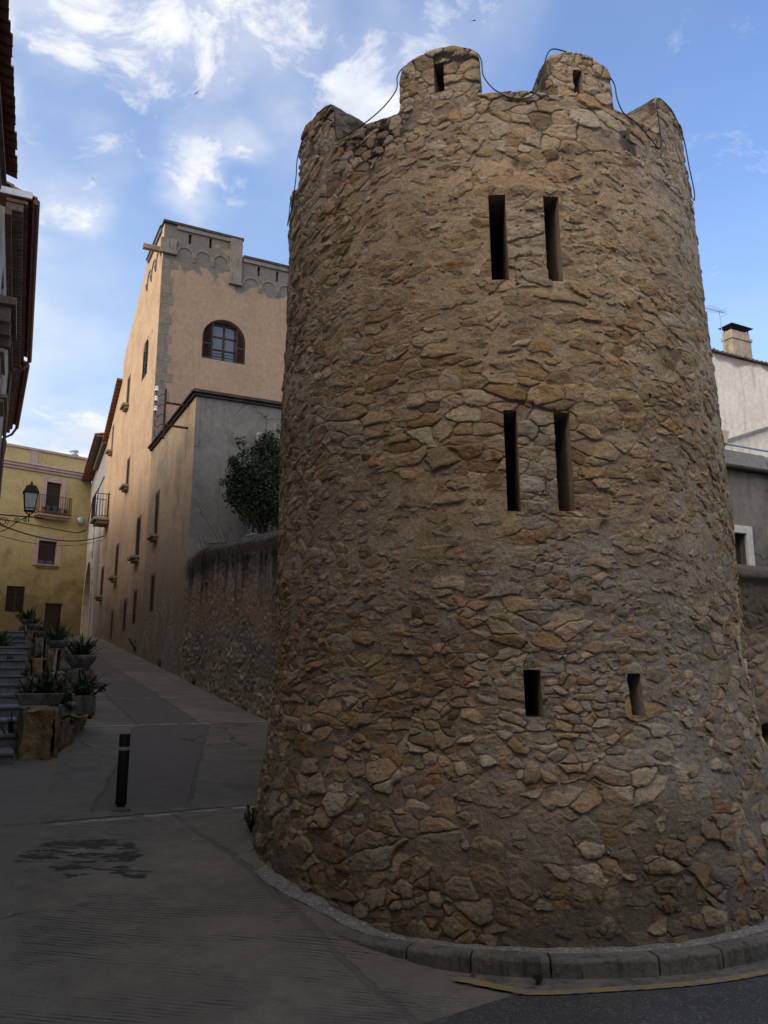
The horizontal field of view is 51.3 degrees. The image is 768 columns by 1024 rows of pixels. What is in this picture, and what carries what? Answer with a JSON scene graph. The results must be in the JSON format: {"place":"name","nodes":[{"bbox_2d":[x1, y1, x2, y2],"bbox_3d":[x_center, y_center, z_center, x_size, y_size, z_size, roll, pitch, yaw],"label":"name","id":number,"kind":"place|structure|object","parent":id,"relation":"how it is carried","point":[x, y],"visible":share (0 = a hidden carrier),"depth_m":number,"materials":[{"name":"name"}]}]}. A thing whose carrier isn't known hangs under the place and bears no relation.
{"place":"outdoors","nodes":[
{"label":"outdoors","id":0,"kind":"place"},
{"bbox_2d":[0,636,767,1023],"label":"street","id":1,"kind":"structure","parent":0,"point":[160,902],"depth_m":5.27,"materials":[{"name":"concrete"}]},
{"bbox_2d":[110,733,130,811],"bbox_3d":[-2.476,2.486,7.570,0.214,0.748,0.214,0,-11,0],"label":"bollard","id":2,"kind":"object","parent":1,"relation":"on","point":[122,771],"visible":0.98,"depth_m":7.53,"materials":[{"name":"metal"}]},
{"bbox_2d":[128,638,137,652],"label":"weed","id":3,"kind":"object","parent":1,"relation":"on","point":[132,645],"visible":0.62,"depth_m":24.77,"materials":[{"name":"green plant"}]},
{"bbox_2d":[243,802,255,831],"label":"weed","id":4,"kind":"object","parent":1,"relation":"on","point":[250,824],"visible":0.65,"depth_m":6.57,"materials":[{"name":"green plant"}]},
{"bbox_2d":[467,959,767,990],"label":"gutter","id":5,"kind":"object","parent":1,"relation":"on","point":[550,984],"visible":0.45,"depth_m":4.34,"materials":[{"name":"concrete"}]},
{"bbox_2d":[454,976,527,993],"bbox_3d":[0.563,2.510,4.242,0.390,0.006,0.076,-6,-13,26],"label":"yellow line","id":6,"kind":"object","parent":5,"relation":"on","point":[490,985],"visible":1,"depth_m":4.24,"materials":[{"name":"paint"}]},
{"bbox_2d":[531,971,544,984],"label":"weed","id":7,"kind":"object","parent":5,"relation":"on","point":[538,978],"visible":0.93,"depth_m":4.28,"materials":[{"name":"green plant"}]},
{"bbox_2d":[513,969,767,994],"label":"yellow line","id":8,"kind":"object","parent":5,"relation":"on","point":[677,984],"visible":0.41,"depth_m":4.24,"materials":[{"name":"paint"}]},
{"bbox_2d":[2,0,767,482],"label":"sky","id":9,"kind":"structure","parent":0,"point":[116,140],"materials":[{"name":"blue"}]},
{"bbox_2d":[422,995,512,1023],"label":"road","id":10,"kind":"structure","parent":0,"point":[499,1011],"depth_m":3.89,"materials":[{"name":"grey asphalt"}]},
{"bbox_2d":[253,865,767,952],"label":"pavement","id":11,"kind":"structure","parent":0,"point":[271,877],"depth_m":4.82,"materials":[{"name":"grey concrete"}]},
{"bbox_2d":[513,975,767,1023],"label":"road","id":12,"kind":"structure","parent":0,"point":[741,1002],"depth_m":4.00,"materials":[{"name":"grey asphalt"}]},
{"bbox_3d":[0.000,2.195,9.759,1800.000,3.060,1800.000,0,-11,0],"label":"ground","id":13,"kind":"structure","parent":0,"visible":0},
{"bbox_2d":[0,0,17,188],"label":"roof eave","id":14,"kind":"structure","parent":13,"relation":"on","point":[8,148],"depth_m":11.49,"materials":[{"name":"brown wood"}]},
{"bbox_2d":[0,632,26,764],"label":"steps","id":15,"kind":"structure","parent":13,"relation":"on","point":[7,742],"depth_m":13.55,"materials":[{"name":"grey stone"}]},
{"bbox_2d":[0,710,17,733],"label":"agave plant","id":16,"kind":"object","parent":15,"relation":"on","point":[10,727],"visible":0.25,"depth_m":10.26,"materials":[{"name":"green plant"}]},
{"bbox_2d":[0,630,20,646],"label":"agave plant","id":17,"kind":"object","parent":15,"relation":"on","point":[3,640],"visible":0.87,"depth_m":16.70,"materials":[{"name":"green plant"}]},
{"bbox_2d":[0,631,26,755],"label":"step treads","id":18,"kind":"object","parent":15,"relation":"on","point":[6,751],"visible":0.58,"depth_m":12.06,"materials":[{"name":"stone"}]},
{"bbox_2d":[17,669,34,675],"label":"weed","id":19,"kind":"object","parent":18,"relation":"on","point":[25,673],"visible":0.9,"depth_m":13.79,"materials":[{"name":"green plant"}]},
{"bbox_2d":[0,360,29,458],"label":"roof eave","id":20,"kind":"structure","parent":13,"relation":"on","point":[18,386],"depth_m":23.05,"materials":[{"name":"brown wood"}]},
{"bbox_2d":[0,482,43,531],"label":"wall lantern","id":21,"kind":"object","parent":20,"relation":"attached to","point":[31,492],"depth_m":20.33,"materials":[{"name":"metal"}]},
{"bbox_2d":[0,535,103,545],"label":"overhead cable","id":22,"kind":"object","parent":20,"relation":"attached to","point":[50,545],"visible":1,"depth_m":26.04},
{"bbox_2d":[0,524,104,541],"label":"overhead cable","id":23,"kind":"object","parent":20,"relation":"attached to","point":[51,539],"visible":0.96,"depth_m":25.84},
{"bbox_2d":[0,181,39,495],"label":"building","id":24,"kind":"structure","parent":13,"relation":"on","point":[19,218],"depth_m":15.16,"materials":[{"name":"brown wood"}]},
{"bbox_2d":[0,348,4,377],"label":"window","id":25,"kind":"structure","parent":24,"relation":"in","point":[2,351],"depth_m":14.43,"materials":[{"name":"brown wood"}]},
{"bbox_2d":[0,393,7,416],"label":"window","id":26,"kind":"structure","parent":24,"relation":"in","point":[3,397],"depth_m":17.28,"materials":[{"name":"brown wood"}]},
{"bbox_2d":[0,443,90,635],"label":"yellow house","id":27,"kind":"structure","parent":13,"relation":"on","point":[47,579],"depth_m":42.46,"materials":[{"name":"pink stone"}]},
{"bbox_2d":[6,586,23,610],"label":"window","id":28,"kind":"structure","parent":27,"relation":"in","point":[11,594],"depth_m":41.12,"materials":[{"name":"brown wood"}]},
{"bbox_2d":[35,540,58,568],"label":"window","id":29,"kind":"structure","parent":27,"relation":"in","point":[46,553],"depth_m":42.52,"materials":[{"name":"brown wood"}]},
{"bbox_2d":[44,603,60,633],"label":"door","id":30,"kind":"structure","parent":27,"relation":"in","point":[52,610],"depth_m":42.29,"materials":[{"name":"brown wood"}]},
{"bbox_2d":[45,482,60,514],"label":"window","id":31,"kind":"structure","parent":27,"relation":"in","point":[53,489],"depth_m":43.23,"materials":[{"name":"brown wood"}]},
{"bbox_2d":[16,625,95,760],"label":"planter wall","id":32,"kind":"structure","parent":13,"relation":"on","point":[42,733],"depth_m":10.30,"materials":[{"name":"stone"}]},
{"bbox_2d":[20,619,31,624],"bbox_3d":[-8.543,2.647,19.153,0.340,0.120,0.340,0,-11,0],"label":"bowl planter","id":33,"kind":"object","parent":32,"relation":"on","point":[23,622],"visible":0.44,"depth_m":19.02,"materials":[{"name":"stone"}]},
{"bbox_2d":[10,606,37,621],"bbox_3d":[-8.616,2.460,19.216,0.649,0.528,0.824,0,-11,0],"label":"agave plant","id":34,"kind":"object","parent":33,"relation":"in","point":[24,615],"visible":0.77,"depth_m":19.09,"materials":[{"name":"green plant"}]},
{"bbox_2d":[26,624,41,629],"bbox_3d":[-7.812,2.571,17.842,0.351,0.130,0.351,0,-11,0],"label":"bowl planter","id":35,"kind":"object","parent":32,"relation":"on","point":[32,626],"visible":0.88,"depth_m":17.73,"materials":[{"name":"stone"}]},
{"bbox_2d":[25,615,45,625],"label":"agave plant","id":36,"kind":"object","parent":35,"relation":"in","point":[34,620],"visible":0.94,"depth_m":17.84,"materials":[{"name":"green plant"}]},
{"bbox_2d":[15,693,64,704],"bbox_3d":[-4.325,2.346,10.035,0.561,0.144,0.392,6,-13,-26],"label":"trough planter","id":37,"kind":"object","parent":32,"relation":"on","point":[39,698],"visible":0.91,"depth_m":9.88,"materials":[{"name":"concrete"}]},
{"bbox_2d":[9,676,41,696],"bbox_3d":[-4.476,2.245,10.046,0.379,0.380,0.429,-5,-13,25],"label":"agave plant","id":38,"kind":"object","parent":37,"relation":"in","point":[27,688],"visible":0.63,"depth_m":9.99,"materials":[{"name":"green plant"}]},
{"bbox_2d":[23,664,70,696],"bbox_3d":[-4.271,2.153,10.174,0.588,0.472,0.643,0,-11,0],"label":"agave plant","id":39,"kind":"object","parent":37,"relation":"in","point":[50,684],"visible":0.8,"depth_m":10.05,"materials":[{"name":"green plant"}]},
{"bbox_2d":[35,631,52,637],"bbox_3d":[-6.991,2.527,16.423,0.345,0.135,0.345,0,-11,0],"label":"bowl planter","id":40,"kind":"object","parent":32,"relation":"on","point":[39,634],"visible":0.59,"depth_m":16.30,"materials":[{"name":"concrete"}]},
{"bbox_2d":[46,640,69,647],"bbox_3d":[-6.046,2.453,14.806,0.415,0.131,0.415,0,-11,0],"label":"bowl planter","id":41,"kind":"object","parent":32,"relation":"on","point":[52,643],"visible":0.97,"depth_m":14.66,"materials":[{"name":"concrete"}]},
{"bbox_2d":[30,618,75,640],"bbox_3d":[-6.091,2.226,14.872,0.680,0.508,0.836,-10,-15,40],"label":"agave plant","id":42,"kind":"object","parent":41,"relation":"in","point":[58,634],"visible":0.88,"depth_m":14.74,"materials":[{"name":"green plant"}]},
{"bbox_2d":[58,702,75,718],"bbox_3d":[-4.210,2.629,10.599,0.235,0.230,0.212,0,-11,0],"label":"pale stone","id":43,"kind":"object","parent":32,"relation":"on","point":[67,709],"visible":0.98,"depth_m":10.54,"materials":[{"name":"stone"}]},
{"bbox_2d":[65,655,96,667],"bbox_3d":[-4.853,2.392,12.779,0.491,0.201,0.491,0,-11,0],"label":"bowl planter","id":44,"kind":"object","parent":32,"relation":"on","point":[80,661],"visible":0.99,"depth_m":12.62,"materials":[{"name":"concrete"}]},
{"bbox_2d":[54,633,109,659],"bbox_3d":[-4.832,2.186,12.828,0.832,0.516,0.949,-10,-15,40],"label":"agave plant","id":45,"kind":"object","parent":44,"relation":"in","point":[78,648],"visible":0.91,"depth_m":12.74,"materials":[{"name":"green plant"}]},
{"bbox_2d":[70,695,95,713],"bbox_3d":[-4.150,2.649,10.994,0.317,0.247,0.317,6,-13,-26],"label":"pot planter","id":46,"kind":"object","parent":32,"relation":"on","point":[81,707],"visible":0.69,"depth_m":10.87,"materials":[{"name":"concrete"}]},
{"bbox_2d":[47,687,72,707],"bbox_3d":[-4.374,2.503,10.773,0.512,0.360,0.513,6,-13,-26],"label":"agave plant","id":47,"kind":"object","parent":46,"relation":"in","point":[65,700],"visible":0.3,"depth_m":10.75,"materials":[{"name":"green plant"}]},
{"bbox_2d":[63,669,111,704],"bbox_3d":[-4.124,2.431,11.175,0.746,0.508,0.833,2,-12,-12],"label":"agave plant","id":48,"kind":"object","parent":46,"relation":"in","point":[85,688],"visible":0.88,"depth_m":10.95,"materials":[{"name":"green plant"}]},
{"bbox_2d":[80,432,106,636],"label":"white house","id":49,"kind":"structure","parent":13,"relation":"on","point":[94,469],"depth_m":38.51,"materials":[{"name":"paint"}]},
{"bbox_2d":[90,219,288,656],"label":"tall house","id":50,"kind":"structure","parent":13,"relation":"on","point":[210,314],"depth_m":27.59,"materials":[{"name":"paint"}]},
{"bbox_2d":[94,568,103,600],"bbox_3d":[-11.777,2.997,33.107,0.300,1.326,0.887,6,-13,-26],"label":"window","id":51,"kind":"structure","parent":50,"relation":"in","point":[98,597],"depth_m":33.10,"materials":[{"name":"brown wood"}]},
{"bbox_2d":[105,427,113,455],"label":"window","id":52,"kind":"structure","parent":50,"relation":"in","point":[108,451],"depth_m":33.85,"materials":[{"name":"beige stone"}]},
{"bbox_2d":[110,612,112,638],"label":"window","id":53,"kind":"structure","parent":50,"relation":"in","point":[112,612],"depth_m":29.74,"materials":[{"name":"brown wood"}]},
{"bbox_2d":[107,545,118,582],"bbox_3d":[-10.109,1.938,29.936,0.300,1.360,0.835,6,-13,-26],"label":"window","id":54,"kind":"structure","parent":50,"relation":"in","point":[112,579],"depth_m":29.92,"materials":[{"name":"brown wood"}]},
{"bbox_2d":[123,601,125,631],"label":"window","id":55,"kind":"structure","parent":50,"relation":"in","point":[125,601],"depth_m":27.30,"materials":[{"name":"brown wood"}]},
{"bbox_2d":[119,459,129,492],"bbox_3d":[-9.501,-1.356,29.362,0.300,1.191,0.780,6,-13,-26],"label":"window","id":56,"kind":"structure","parent":50,"relation":"in","point":[124,487],"depth_m":29.31,"materials":[{"name":"beige stone"}]},
{"bbox_2d":[119,378,129,412],"bbox_3d":[-10.056,-4.604,31.137,0.300,1.318,0.772,6,-13,-26],"label":"window","id":57,"kind":"structure","parent":50,"relation":"in","point":[124,406],"depth_m":31.07,"materials":[{"name":"beige stone"}]},
{"bbox_2d":[127,518,140,563],"bbox_3d":[-8.134,0.920,26.135,0.300,1.459,0.900,6,-13,-26],"label":"window","id":58,"kind":"structure","parent":50,"relation":"in","point":[133,559],"depth_m":26.14,"materials":[{"name":"brown wood"}]},
{"bbox_2d":[133,591,136,623],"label":"window","id":59,"kind":"structure","parent":50,"relation":"in","point":[135,593],"depth_m":25.66,"materials":[{"name":"brown wood"}]},
{"bbox_2d":[142,338,148,380],"bbox_3d":[-8.173,-5.371,28.274,0.534,1.505,1.114,6,-13,-26],"label":"window","id":60,"kind":"structure","parent":50,"relation":"in","point":[145,356],"depth_m":28.20,"materials":[{"name":"brown wood"}]},
{"bbox_2d":[204,324,238,362],"bbox_3d":[-5.615,-5.698,27.643,1.061,1.474,0.534,6,-13,-26],"label":"window","id":61,"kind":"structure","parent":50,"relation":"in","point":[224,337],"depth_m":27.46,"materials":[{"name":"brown wood"}]},
{"bbox_2d":[139,388,281,676],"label":"corner house","id":62,"kind":"structure","parent":13,"relation":"on","point":[186,502],"depth_m":20.68,"materials":[{"name":"beige paint"}]},
{"bbox_2d":[146,493,158,542],"bbox_3d":[-6.783,0.148,23.597,0.260,1.449,0.742,6,-13,-26],"label":"window","id":63,"kind":"structure","parent":62,"relation":"in","point":[152,538],"depth_m":23.61,"materials":[{"name":"brown wood"}]},
{"bbox_2d":[150,575,154,611],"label":"window","id":64,"kind":"structure","parent":62,"relation":"in","point":[152,582],"depth_m":23.23,"materials":[{"name":"brown wood"}]},
{"bbox_2d":[153,386,188,438],"bbox_3d":[-5.490,-2.537,20.683,0.950,1.385,0.117,6,-13,-26],"label":"insulator bracket","id":65,"kind":"object","parent":62,"relation":"attached to","point":[156,390],"visible":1,"depth_m":20.59,"materials":[{"name":"metal"}]},
{"bbox_2d":[180,532,277,720],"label":"garden wall","id":66,"kind":"structure","parent":13,"relation":"on","point":[228,649],"depth_m":15.31,"materials":[{"name":"grey stone"}]},
{"bbox_2d":[183,515,277,577],"bbox_3d":[-2.971,0.690,16.179,0.570,1.422,7.395,6,-13,-26],"label":"dry strand","id":67,"kind":"object","parent":66,"relation":"on","point":[199,552],"visible":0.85,"depth_m":15.62},
{"bbox_2d":[219,424,280,533],"bbox_3d":[-2.584,0.949,19.081,2.758,6.208,1.976,6,-13,-26],"label":"shrub","id":68,"kind":"object","parent":13,"relation":"on","point":[265,486],"visible":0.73,"depth_m":19.02,"materials":[{"name":"green plant"}]},
{"bbox_2d":[252,45,767,956],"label":"tower","id":69,"kind":"structure","parent":13,"relation":"on","point":[512,697],"depth_m":5.50,"materials":[{"name":"brown stone"}]},
{"bbox_2d":[287,47,694,225],"bbox_3d":[0.968,-3.039,7.136,3.788,0.646,2.372,0,-11,0],"label":"cable","id":70,"kind":"object","parent":69,"relation":"attached to","point":[510,98],"visible":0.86,"depth_m":6.29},
{"bbox_2d":[328,929,767,978],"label":"kerb","id":71,"kind":"structure","parent":13,"relation":"on","point":[738,951],"depth_m":4.46,"materials":[{"name":"concrete"}]},
{"bbox_2d":[711,322,767,438],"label":"cream house","id":72,"kind":"structure","parent":13,"relation":"on","point":[741,375],"depth_m":23.98,"materials":[{"name":"paint"}]},
{"bbox_2d":[705,305,726,351],"bbox_3d":[9.990,-5.466,23.950,1.206,1.678,0.437,8,-14,-35],"label":"aerial","id":73,"kind":"object","parent":72,"relation":"attached to","point":[719,311],"visible":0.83,"depth_m":24.24,"materials":[{"name":"metal"}]},
{"bbox_2d":[724,443,767,751],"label":"terrace wall","id":74,"kind":"structure","parent":13,"relation":"on","point":[747,478],"depth_m":12.19,"materials":[{"name":"grey paint"}]},
{"bbox_2d":[722,430,728,446],"bbox_3d":[5.263,-0.981,12.427,0.170,0.560,0.170,6,-13,-26],"label":"terrace lamp","id":75,"kind":"object","parent":74,"relation":"on","point":[726,433],"visible":0.13,"depth_m":12.41,"materials":[{"name":"metal"}]},
{"bbox_2d":[725,427,767,456],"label":"side wall","id":76,"kind":"structure","parent":74,"relation":"on","point":[758,438],"depth_m":18.81,"materials":[{"name":"white paint"}]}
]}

